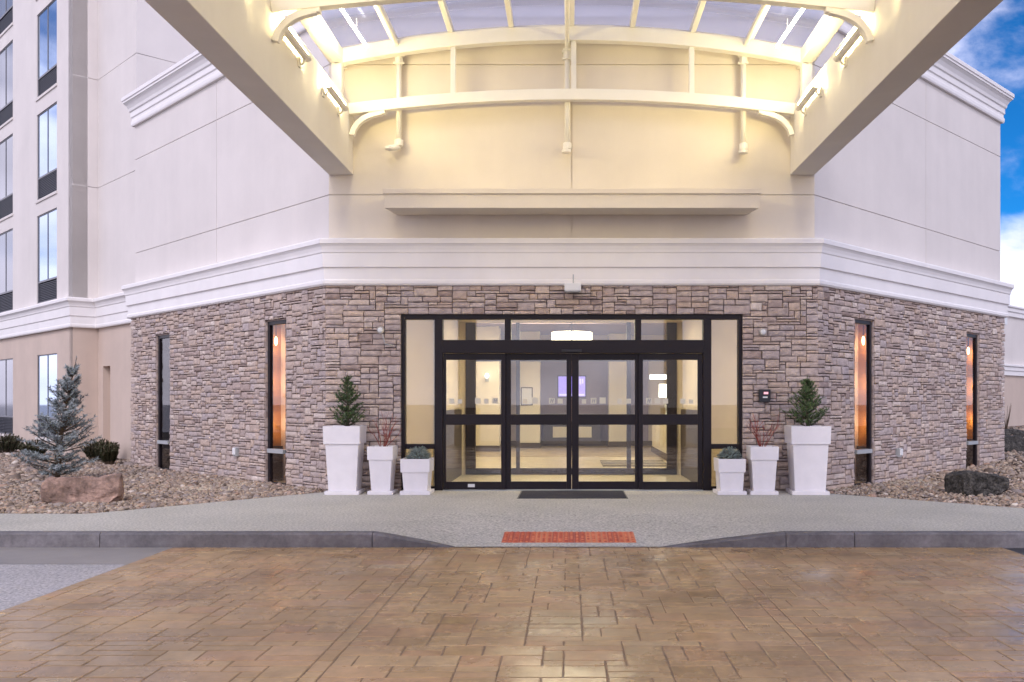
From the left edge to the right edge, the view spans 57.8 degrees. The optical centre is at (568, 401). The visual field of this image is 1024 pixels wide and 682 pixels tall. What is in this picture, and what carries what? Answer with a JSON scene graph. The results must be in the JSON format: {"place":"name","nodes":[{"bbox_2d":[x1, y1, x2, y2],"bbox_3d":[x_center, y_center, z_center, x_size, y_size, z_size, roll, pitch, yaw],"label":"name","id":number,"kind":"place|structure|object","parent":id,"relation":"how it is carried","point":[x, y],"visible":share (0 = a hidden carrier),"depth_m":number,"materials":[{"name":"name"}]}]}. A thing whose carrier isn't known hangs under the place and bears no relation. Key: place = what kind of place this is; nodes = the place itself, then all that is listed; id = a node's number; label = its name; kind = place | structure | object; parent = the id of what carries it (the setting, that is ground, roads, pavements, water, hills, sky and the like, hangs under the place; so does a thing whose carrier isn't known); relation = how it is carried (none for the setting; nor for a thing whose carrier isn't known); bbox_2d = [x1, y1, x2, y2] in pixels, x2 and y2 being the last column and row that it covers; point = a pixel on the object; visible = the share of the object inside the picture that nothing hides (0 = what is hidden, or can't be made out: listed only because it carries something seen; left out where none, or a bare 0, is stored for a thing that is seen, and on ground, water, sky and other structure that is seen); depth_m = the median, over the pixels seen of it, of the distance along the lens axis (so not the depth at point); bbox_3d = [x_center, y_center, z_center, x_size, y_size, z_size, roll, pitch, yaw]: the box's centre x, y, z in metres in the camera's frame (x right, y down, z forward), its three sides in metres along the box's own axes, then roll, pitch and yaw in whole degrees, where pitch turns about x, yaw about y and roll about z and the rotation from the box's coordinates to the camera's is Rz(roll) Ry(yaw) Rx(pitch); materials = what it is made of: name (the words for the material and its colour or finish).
{"place":"outdoors","nodes":[
{"label":"outdoors","id":0,"kind":"place"},
{"bbox_2d":[0,564,126,610],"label":"road","id":1,"kind":"structure","parent":0,"point":[21,583],"depth_m":8.31,"materials":[{"name":"concrete"}]},
{"bbox_2d":[0,547,1023,681],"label":"driveway","id":2,"kind":"structure","parent":0,"point":[569,614],"depth_m":6.74,"materials":[{"name":"brown stone"}]},
{"bbox_2d":[0,490,1023,546],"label":"sidewalk","id":3,"kind":"structure","parent":0,"point":[490,518],"depth_m":11.45,"materials":[{"name":"grey concrete"}]},
{"bbox_2d":[323,425,366,494],"bbox_3d":[-3.455,0.897,14.270,0.560,1.044,0.560,0,0,-2],"label":"planter","id":4,"kind":"object","parent":3,"relation":"on","point":[344,446],"visible":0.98,"depth_m":14.04,"materials":[{"name":"white plastic"}]},
{"bbox_2d":[329,371,365,425],"bbox_3d":[-3.409,0.017,14.285,0.563,0.986,0.567,0,0,0],"label":"spruce","id":5,"kind":"object","parent":4,"relation":"on","point":[347,409],"visible":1,"depth_m":14.22,"materials":[{"name":"green plant"}]},
{"bbox_2d":[367,445,397,494],"bbox_3d":[-2.865,1.052,14.220,0.395,0.734,0.395,0,0,1],"label":"planter","id":6,"kind":"object","parent":3,"relation":"on","point":[382,462],"visible":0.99,"depth_m":14.05,"materials":[{"name":"white plastic"}]},
{"bbox_2d":[368,412,401,446],"bbox_3d":[-2.807,0.430,14.237,0.411,0.607,0.511,0,0,22],"label":"dogwood","id":7,"kind":"object","parent":6,"relation":"on","point":[385,436],"visible":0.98,"depth_m":14.21,"materials":[{"name":"red plant"}]},
{"bbox_2d":[400,457,433,494],"bbox_3d":[-2.335,1.147,14.240,0.460,0.544,0.460,0,0,0],"label":"planter","id":8,"kind":"object","parent":3,"relation":"on","point":[417,475],"visible":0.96,"depth_m":14.04,"materials":[{"name":"white plastic"}]},
{"bbox_2d":[405,446,432,459],"bbox_3d":[-2.320,0.794,14.240,0.431,0.232,0.418,0,0,34],"label":"cushion plant","id":9,"kind":"object","parent":8,"relation":"on","point":[419,453],"visible":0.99,"depth_m":14.17,"materials":[{"name":"green plant"}]},
{"bbox_2d":[517,490,627,498],"bbox_3d":[0.055,1.413,14.055,1.620,0.011,1.170,0,0,0],"label":"doormat","id":10,"kind":"object","parent":3,"relation":"on","point":[572,494],"visible":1,"depth_m":13.99,"materials":[{"name":"black plastic"}]},
{"bbox_2d":[713,457,746,494],"bbox_3d":[2.475,1.147,14.240,0.445,0.544,0.445,0,0,-1],"label":"planter","id":11,"kind":"object","parent":3,"relation":"on","point":[729,476],"visible":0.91,"depth_m":14.05,"materials":[{"name":"white plastic"}]},
{"bbox_2d":[716,446,741,458],"bbox_3d":[2.476,0.794,14.237,0.430,0.230,0.454,0,0,0],"label":"cushion plant","id":12,"kind":"object","parent":11,"relation":"on","point":[730,452],"visible":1,"depth_m":14.18,"materials":[{"name":"green plant"}]},
{"bbox_2d":[746,445,778,494],"bbox_3d":[2.975,1.052,14.220,0.430,0.734,0.430,0,0,2],"label":"planter","id":13,"kind":"object","parent":3,"relation":"on","point":[762,463],"visible":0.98,"depth_m":14.04,"materials":[{"name":"white plastic"}]},
{"bbox_2d":[745,416,778,446],"bbox_3d":[2.947,0.446,14.268,0.566,0.574,0.358,0,0,-20],"label":"dogwood","id":14,"kind":"object","parent":13,"relation":"on","point":[755,435],"visible":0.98,"depth_m":14.24,"materials":[{"name":"red plant"}]},
{"bbox_2d":[784,425,830,494],"bbox_3d":[3.680,0.897,14.270,0.600,1.044,0.600,0,0,3],"label":"planter","id":15,"kind":"object","parent":3,"relation":"on","point":[807,450],"visible":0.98,"depth_m":14.02,"materials":[{"name":"white plastic"}]},
{"bbox_2d":[780,376,829,425],"bbox_3d":[3.713,0.041,14.319,0.809,0.938,0.689,0,0,-32],"label":"spruce","id":16,"kind":"object","parent":15,"relation":"in","point":[806,409],"visible":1,"depth_m":14.22,"materials":[{"name":"green plant"}]},
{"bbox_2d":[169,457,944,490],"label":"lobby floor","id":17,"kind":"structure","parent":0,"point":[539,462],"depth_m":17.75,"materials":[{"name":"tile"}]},
{"bbox_2d":[600,460,665,466],"bbox_3d":[1.495,1.413,21.170,1.500,0.018,2.000,0,0,0],"label":"lobby mat","id":18,"kind":"object","parent":17,"relation":"on","point":[622,463],"visible":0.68,"depth_m":20.98,"materials":[{"name":"fabric"}]},
{"bbox_2d":[651,425,665,459],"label":"wall","id":19,"kind":"structure","parent":17,"relation":"on","point":[658,447],"depth_m":24.23,"materials":[{"name":"white paint"}]},
{"bbox_2d":[659,384,665,413],"bbox_3d":[2.465,-0.036,23.370,0.380,0.800,0.380,0,0,0],"label":"table lamp","id":20,"kind":"object","parent":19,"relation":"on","point":[662,390],"visible":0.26,"depth_m":23.22,"materials":[{"name":"white fabric"}]},
{"bbox_2d":[476,446,659,456],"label":"wood floor","id":21,"kind":"structure","parent":0,"point":[584,451],"depth_m":25.64,"materials":[{"name":"beige wood"}]},
{"bbox_2d":[543,425,600,442],"bbox_3d":[0.095,0.975,29.270,1.900,0.680,0.440,0,0,0],"label":"console table","id":22,"kind":"object","parent":21,"relation":"on","point":[558,433],"visible":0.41,"depth_m":29.09,"materials":[{"name":"grey wood"}]},
{"bbox_2d":[553,427,566,437],"bbox_3d":[-0.255,0.965,29.082,0.500,0.340,0.014,0,0,0],"label":"door","id":23,"kind":"structure","parent":22,"relation":"in","point":[558,432],"depth_m":29.07,"materials":[{"name":"white paint"}]},
{"bbox_2d":[579,427,591,437],"bbox_3d":[0.465,0.965,29.082,0.500,0.340,0.014,0,0,0],"label":"door","id":24,"kind":"structure","parent":22,"relation":"in","point":[584,432],"depth_m":29.07,"materials":[{"name":"white paint"}]},
{"bbox_2d":[501,532,636,542],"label":"tactile paving","id":25,"kind":"structure","parent":0,"point":[557,537],"depth_m":10.40,"materials":[{"name":"red brick"}]},
{"bbox_2d":[826,425,1023,507],"bbox_3d":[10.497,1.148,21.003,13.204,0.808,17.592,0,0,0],"label":"gravel","id":26,"kind":"structure","parent":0,"point":[1013,497],"depth_m":14.84,"materials":[{"name":"gravel"}]},
{"bbox_2d":[944,470,1009,496],"bbox_3d":[6.262,1.285,14.157,0.899,0.451,0.479,0,0,6],"label":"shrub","id":27,"kind":"object","parent":26,"relation":"on","point":[968,482],"visible":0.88,"depth_m":13.97,"materials":[{"name":"black stone"}]},
{"bbox_2d":[1002,405,1011,428],"bbox_3d":[12.836,0.486,27.401,0.558,0.862,0.479,0,0,33],"label":"twig plant","id":28,"kind":"object","parent":26,"relation":"on","point":[1006,421],"visible":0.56,"depth_m":27.29,"materials":[{"name":"beige plant"}]},
{"bbox_2d":[1001,428,1023,436],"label":"rock","id":29,"kind":"object","parent":26,"relation":"on","point":[1009,432],"visible":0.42,"depth_m":26.20,"materials":[{"name":"grey stone"}]},
{"bbox_2d":[1002,434,1023,451],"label":"rock","id":30,"kind":"object","parent":26,"relation":"on","point":[1015,442],"visible":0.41,"depth_m":22.20,"materials":[{"name":"grey stone"}]},
{"bbox_2d":[948,0,1023,307],"label":"sky","id":31,"kind":"structure","parent":0,"point":[994,47],"materials":[{"name":"blue"}]},
{"bbox_2d":[1005,548,1023,554],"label":"road","id":32,"kind":"structure","parent":0,"point":[1019,550],"depth_m":9.81,"materials":[{"name":"asphalt"}]},
{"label":"gravel bed","id":33,"kind":"structure","parent":0,"visible":0},
{"bbox_2d":[0,432,25,452],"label":"shrub","id":34,"kind":"object","parent":33,"relation":"on","point":[8,443],"visible":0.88,"depth_m":24.58,"materials":[{"name":"green plant"}]},
{"bbox_2d":[17,439,49,455],"bbox_3d":[-13.607,1.162,23.514,0.792,0.464,0.772,0,0,0],"label":"shrub","id":35,"kind":"object","parent":33,"relation":"on","point":[27,446],"visible":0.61,"depth_m":23.35,"materials":[{"name":"green plant"}]},
{"bbox_2d":[11,356,101,477],"bbox_3d":[-9.236,0.335,16.718,1.467,2.339,1.346,0,0,17],"label":"spruce tree","id":36,"kind":"object","parent":33,"relation":"on","point":[66,416],"visible":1,"depth_m":16.59,"materials":[{"name":"green plant"}]},
{"bbox_2d":[41,473,123,503],"bbox_3d":[-6.823,1.265,13.084,1.092,0.503,0.466,0,0,-4],"label":"rock","id":37,"kind":"object","parent":33,"relation":"on","point":[108,488],"visible":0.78,"depth_m":12.90,"materials":[{"name":"red stone"}]},
{"bbox_2d":[81,438,119,460],"bbox_3d":[-10.956,1.117,21.626,0.905,0.552,0.883,0,0,0],"label":"shrub","id":38,"kind":"object","parent":33,"relation":"on","point":[90,451],"visible":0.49,"depth_m":21.45,"materials":[{"name":"green plant"}]},
{"bbox_2d":[98,443,118,464],"bbox_3d":[-10.213,1.162,20.517,0.423,0.481,0.454,0,0,0],"label":"shrub","id":39,"kind":"object","parent":33,"relation":"on","point":[108,454],"visible":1,"depth_m":20.43,"materials":[{"name":"green plant"}]},
{"bbox_2d":[0,451,324,513],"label":"gravel","id":40,"kind":"structure","parent":33,"relation":"on","point":[144,487],"depth_m":14.90,"materials":[{"name":"gravel"}]},
{"label":"ground","id":41,"kind":"structure","parent":0,"visible":0},
{"bbox_2d":[0,547,172,563],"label":"gutter","id":42,"kind":"object","parent":41,"relation":"on","point":[68,555],"visible":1,"depth_m":9.53,"materials":[{"name":"concrete"}]},
{"bbox_2d":[0,0,196,459],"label":"hotel tower","id":43,"kind":"structure","parent":41,"relation":"on","point":[73,73],"depth_m":23.33,"materials":[{"name":"paint"}]},
{"bbox_2d":[0,358,12,436],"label":"window","id":44,"kind":"structure","parent":43,"relation":"in","point":[6,365],"depth_m":27.31,"materials":[{"name":"glass"}]},
{"bbox_2d":[0,229,12,312],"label":"window","id":45,"kind":"structure","parent":43,"relation":"in","point":[6,238],"depth_m":27.28,"materials":[{"name":"glass"}]},
{"bbox_2d":[0,134,12,221],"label":"window","id":46,"kind":"structure","parent":43,"relation":"in","point":[6,146],"depth_m":27.28,"materials":[{"name":"glass"}]},
{"bbox_2d":[0,41,12,128],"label":"window","id":47,"kind":"structure","parent":43,"relation":"in","point":[6,55],"depth_m":27.28,"materials":[{"name":"glass"}]},
{"bbox_2d":[0,0,12,37],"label":"window","id":48,"kind":"structure","parent":43,"relation":"in","point":[6,6],"depth_m":27.31,"materials":[{"name":"glass"}]},
{"bbox_2d":[35,353,56,440],"bbox_3d":[-13.714,-0.110,24.540,1.810,2.280,0.330,0,0,45],"label":"window","id":49,"kind":"structure","parent":43,"relation":"in","point":[47,363],"depth_m":24.58,"materials":[{"name":"glass"}]},
{"bbox_2d":[35,208,56,304],"bbox_3d":[-13.763,-3.790,24.490,0.190,2.440,1.810,0,0,-45],"label":"window","id":50,"kind":"structure","parent":43,"relation":"in","point":[47,222],"depth_m":24.46,"materials":[{"name":"glass"}]},
{"bbox_2d":[35,102,56,203],"bbox_3d":[-13.763,-6.555,24.490,0.190,2.390,1.810,0,0,-45],"label":"window","id":51,"kind":"structure","parent":43,"relation":"in","point":[47,120],"depth_m":24.46,"materials":[{"name":"glass"}]},
{"bbox_2d":[35,0,56,101],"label":"window","id":52,"kind":"structure","parent":43,"relation":"in","point":[47,19],"depth_m":24.46,"materials":[{"name":"glass"}]},
{"bbox_2d":[0,531,1023,547],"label":"kerb","id":53,"kind":"structure","parent":41,"relation":"on","point":[819,539],"depth_m":9.98,"materials":[{"name":"concrete"}]},
{"bbox_2d":[121,15,1013,490],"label":"hotel entrance wing","id":54,"kind":"structure","parent":41,"relation":"on","point":[281,277],"depth_m":15.03,"materials":[{"name":"beige paint"}]},
{"bbox_2d":[157,335,172,469],"bbox_3d":[-8.564,-0.030,19.584,0.342,3.100,1.173,0,0,-26],"label":"window","id":55,"kind":"structure","parent":54,"relation":"in","point":[163,442],"depth_m":20.01,"materials":[{"name":"glass"}]},
{"bbox_2d":[232,447,238,455],"bbox_3d":[-6.071,0.920,16.847,0.095,0.160,0.120,0,0,-45],"label":"outlet box","id":56,"kind":"object","parent":54,"relation":"attached to","point":[235,451],"visible":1,"depth_m":16.81,"materials":[{"name":"grey metal"}]},
{"bbox_2d":[267,320,288,484],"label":"window","id":57,"kind":"structure","parent":54,"relation":"in","point":[276,450],"depth_m":16.60,"materials":[{"name":"glass"}]},
{"bbox_2d":[377,326,392,345],"bbox_3d":[-2.914,-1.037,14.656,0.261,0.307,0.088,0,0,0],"label":"security camera","id":58,"kind":"object","parent":54,"relation":"attached to","point":[380,330],"depth_m":14.63,"materials":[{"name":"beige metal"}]},
{"bbox_2d":[375,5,403,150],"bbox_3d":[-2.760,-4.790,5.770,0.300,1.673,18.000,0,0,0],"label":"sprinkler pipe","id":59,"kind":"object","parent":54,"relation":"attached to","point":[398,62],"visible":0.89,"depth_m":14.61,"materials":[{"name":"white metal"}]},
{"bbox_2d":[443,354,505,488],"bbox_3d":[-1.513,0.322,14.805,0.995,2.173,0.050,0,0,0],"label":"fixed door panel","id":60,"kind":"structure","parent":54,"relation":"in","point":[448,419],"depth_m":14.78,"materials":[{"name":"brown metal"}]},
{"bbox_2d":[485,373,488,381],"bbox_3d":[-2.315,-0.680,26.098,0.110,0.240,0.144,0,0,0],"label":"wall sconce","id":61,"kind":"object","parent":54,"relation":"attached to","point":[486,377],"depth_m":26.14,"materials":[{"name":"grey metal"}]},
{"bbox_2d":[521,387,532,404],"bbox_3d":[-1.275,-0.155,27.951,0.360,0.550,0.032,0,0,0],"label":"notice board","id":62,"kind":"object","parent":54,"relation":"attached to","point":[527,393],"visible":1,"depth_m":27.93,"materials":[{"name":"white metal"}]},
{"bbox_2d":[506,354,571,488],"bbox_3d":[-0.494,0.322,14.857,1.072,2.173,0.045,0,0,0],"label":"sliding door","id":63,"kind":"structure","parent":54,"relation":"in","point":[511,419],"depth_m":14.83,"materials":[{"name":"clear glass"}]},
{"bbox_2d":[562,0,571,153],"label":"sprinkler pipe","id":64,"kind":"object","parent":54,"relation":"attached to","point":[567,144],"visible":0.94,"depth_m":14.61,"materials":[{"name":"white metal"}]},
{"bbox_2d":[551,323,591,339],"bbox_3d":[0.065,-1.774,20.966,0.920,0.848,0.928,0,0,0],"label":"pendant lamp","id":65,"kind":"object","parent":54,"relation":"hanging from","point":[571,335],"visible":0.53,"depth_m":20.57,"materials":[{"name":"white plastic"}]},
{"bbox_2d":[557,376,585,396],"bbox_3d":[0.095,-0.480,29.595,0.920,0.700,0.068,0,0,0],"label":"television","id":66,"kind":"object","parent":54,"relation":"attached to","point":[561,386],"visible":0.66,"depth_m":29.56,"materials":[{"name":"purple plastic"}]},
{"bbox_2d":[564,274,580,292],"bbox_3d":[0.060,-1.863,14.550,0.260,0.295,0.220,0,0,0],"label":"sensor box","id":67,"kind":"object","parent":54,"relation":"attached to","point":[573,287],"visible":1,"depth_m":14.44,"materials":[{"name":"white plastic"}]},
{"bbox_2d":[145,0,1002,174],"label":"entrance canopy","id":68,"kind":"object","parent":54,"relation":"attached to","point":[250,53],"visible":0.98,"depth_m":13.66,"materials":[{"name":"beige paint"}]},
{"bbox_2d":[276,26,311,67],"bbox_3d":[-3.373,-4.363,11.350,0.140,0.207,1.040,0,0,0],"label":"canopy uplight","id":69,"kind":"object","parent":68,"relation":"attached to","point":[295,43],"visible":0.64,"depth_m":11.44,"materials":[{"name":"beige paint"}]},
{"bbox_2d":[322,80,348,115],"bbox_3d":[-3.373,-4.363,13.350,0.140,0.207,1.040,0,0,0],"label":"canopy uplight","id":70,"kind":"object","parent":68,"relation":"attached to","point":[336,97],"visible":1,"depth_m":13.25,"materials":[{"name":"beige paint"}]},
{"bbox_2d":[340,9,367,47],"bbox_3d":[-3.110,-5.492,13.370,0.044,0.268,1.305,0,0,4],"label":"light rod","id":71,"kind":"object","parent":68,"relation":"hanging from","point":[353,27],"visible":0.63,"depth_m":13.39,"materials":[{"name":"white"}]},
{"bbox_2d":[776,8,803,47],"bbox_3d":[3.200,-5.492,13.370,0.044,0.268,1.305,0,0,-4],"label":"light rod","id":72,"kind":"object","parent":68,"relation":"hanging from","point":[790,27],"visible":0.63,"depth_m":13.40,"materials":[{"name":"white metal"}]},
{"bbox_2d":[795,80,821,115],"bbox_3d":[3.463,-4.363,13.350,0.140,0.207,1.040,0,0,0],"label":"canopy uplight","id":73,"kind":"object","parent":68,"relation":"attached to","point":[807,97],"visible":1,"depth_m":13.26,"materials":[{"name":"beige paint"}]},
{"bbox_2d":[833,28,863,67],"bbox_3d":[3.463,-4.363,11.350,0.140,0.207,1.040,0,0,0],"label":"canopy uplight","id":74,"kind":"object","parent":68,"relation":"attached to","point":[849,43],"visible":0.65,"depth_m":11.44,"materials":[{"name":"beige paint"}]},
{"bbox_2d":[572,354,638,488],"bbox_3d":[0.589,0.322,14.857,1.082,2.173,0.045,0,0,0],"label":"sliding door","id":75,"kind":"structure","parent":54,"relation":"in","point":[578,419],"depth_m":14.83,"materials":[{"name":"brown metal"}]},
{"bbox_2d":[649,374,665,379],"bbox_3d":[2.995,-0.785,29.707,0.840,0.170,0.105,0,0,0],"label":"wall light","id":76,"kind":"object","parent":54,"relation":"attached to","point":[657,376],"visible":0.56,"depth_m":29.66,"materials":[{"name":"white plastic"}]},
{"bbox_2d":[639,354,702,488],"bbox_3d":[1.630,0.322,14.807,1.020,2.173,0.045,0,0,0],"label":"fixed door panel","id":77,"kind":"structure","parent":54,"relation":"in","point":[644,419],"depth_m":14.78,"materials":[{"name":"brown metal"}]},
{"bbox_2d":[738,5,767,154],"bbox_3d":[2.763,-4.761,5.770,0.175,1.729,18.000,0,0,0],"label":"sprinkler pipe","id":78,"kind":"object","parent":54,"relation":"attached to","point":[743,62],"visible":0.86,"depth_m":14.61,"materials":[{"name":"white metal"}]},
{"bbox_2d":[759,328,766,335],"bbox_3d":[3.075,-1.100,14.656,0.120,0.120,0.088,0,0,0],"label":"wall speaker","id":79,"kind":"object","parent":54,"relation":"attached to","point":[762,331],"depth_m":14.63,"materials":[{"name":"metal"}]},
{"bbox_2d":[758,389,770,401],"bbox_3d":[3.100,-0.090,14.646,0.180,0.200,0.078,0,0,0],"label":"card reader","id":80,"kind":"object","parent":54,"relation":"attached to","point":[764,395],"visible":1,"depth_m":14.61,"materials":[{"name":"black plastic"}]},
{"bbox_2d":[850,319,871,485],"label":"window","id":81,"kind":"structure","parent":54,"relation":"in","point":[862,428],"depth_m":16.48,"materials":[{"name":"orange glass"}]},
{"bbox_2d":[896,448,902,456],"bbox_3d":[5.949,0.920,16.635,0.120,0.160,0.095,0,0,-45],"label":"outlet box","id":82,"kind":"object","parent":54,"relation":"attached to","point":[899,452],"visible":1,"depth_m":16.59,"materials":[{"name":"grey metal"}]},
{"bbox_2d":[963,334,977,465],"bbox_3d":[8.385,-0.030,19.361,0.354,3.100,1.115,0,0,28],"label":"window","id":83,"kind":"structure","parent":54,"relation":"in","point":[971,340],"depth_m":19.71,"materials":[{"name":"clear glass"}]},
{"bbox_2d":[1000,305,1023,426],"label":"annex","id":84,"kind":"object","parent":41,"relation":"on","point":[1013,329],"visible":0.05,"depth_m":30.88,"materials":[{"name":"white paint"}]}
]}

